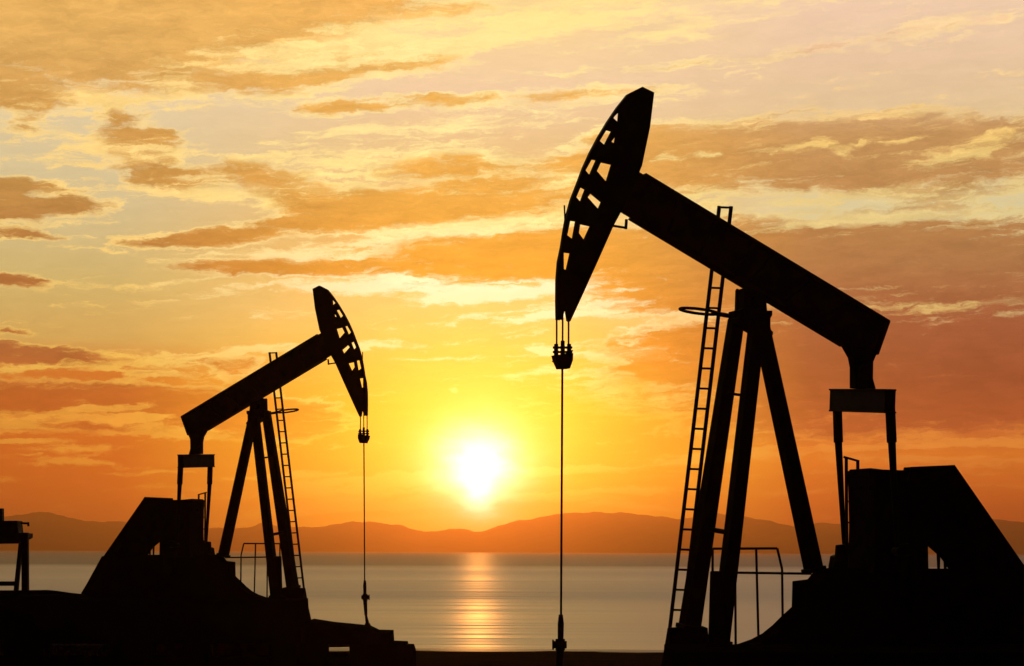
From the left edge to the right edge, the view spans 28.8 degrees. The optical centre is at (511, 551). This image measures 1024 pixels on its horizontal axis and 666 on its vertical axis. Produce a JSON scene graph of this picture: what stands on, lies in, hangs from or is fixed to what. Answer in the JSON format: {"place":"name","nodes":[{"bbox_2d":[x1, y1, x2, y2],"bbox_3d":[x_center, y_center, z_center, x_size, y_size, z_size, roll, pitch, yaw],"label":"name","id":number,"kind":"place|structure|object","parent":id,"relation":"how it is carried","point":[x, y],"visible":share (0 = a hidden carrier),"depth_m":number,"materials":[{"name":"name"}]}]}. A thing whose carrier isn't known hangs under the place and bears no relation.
{"place":"outdoors","nodes":[
{"label":"outdoors","id":0,"kind":"place"},
{"bbox_2d":[329,647,663,665],"bbox_3d":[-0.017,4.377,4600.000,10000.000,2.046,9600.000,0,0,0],"label":"ground","id":1,"kind":"structure","parent":0,"point":[497,657],"depth_m":64.54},
{"bbox_2d":[0,590,415,665],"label":"raised platform","id":2,"kind":"structure","parent":1,"relation":"on","point":[47,628],"depth_m":50.55,"materials":[{"name":"concrete"}]},
{"bbox_2d":[0,508,32,590],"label":"steel stand","id":3,"kind":"object","parent":2,"relation":"on","point":[11,532],"visible":1,"depth_m":53.22,"materials":[{"name":"black metal"}]},
{"bbox_2d":[81,286,369,619],"bbox_3d":[-7.729,-2.550,53.513,8.588,8.894,2.240,0,0,12],"label":"pump jack","id":4,"kind":"object","parent":2,"relation":"on","point":[187,562],"visible":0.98,"depth_m":53.27,"materials":[{"name":"paint"}]},
{"bbox_2d":[361,580,372,628],"bbox_3d":[-3.773,1.386,51.848,0.295,1.266,0.258,0,0,0],"label":"wellhead","id":5,"kind":"object","parent":2,"relation":"on","point":[365,597],"visible":0.98,"depth_m":51.81,"materials":[{"name":"metal"}]},
{"bbox_2d":[663,644,1023,665],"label":"raised platform","id":6,"kind":"structure","parent":1,"relation":"on","point":[864,655],"depth_m":27.20,"materials":[{"name":"concrete"}]},
{"bbox_2d":[551,87,1023,665],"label":"pump jack","id":7,"kind":"object","parent":6,"relation":"on","point":[877,581],"visible":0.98,"depth_m":29.89,"materials":[{"name":"paint"}]},
{"bbox_2d":[0,551,1023,649],"bbox_3d":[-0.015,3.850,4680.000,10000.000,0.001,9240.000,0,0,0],"label":"sea","id":8,"kind":"structure","parent":0,"point":[511,600],"depth_m":197.22,"materials":[{"name":"liquid"}]},
{"bbox_2d":[0,512,1023,553],"bbox_3d":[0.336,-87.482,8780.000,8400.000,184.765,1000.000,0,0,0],"label":"hills","id":9,"kind":"structure","parent":0,"point":[603,532],"depth_m":8552.87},
{"bbox_2d":[0,0,1023,531],"label":"sky","id":10,"kind":"structure","parent":0,"point":[180,179],"materials":[{"name":"orange"}]},
{"bbox_2d":[552,615,566,665],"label":"wellhead","id":11,"kind":"object","parent":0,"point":[559,644],"visible":1,"depth_m":28.45,"materials":[{"name":"metal"}]}
]}

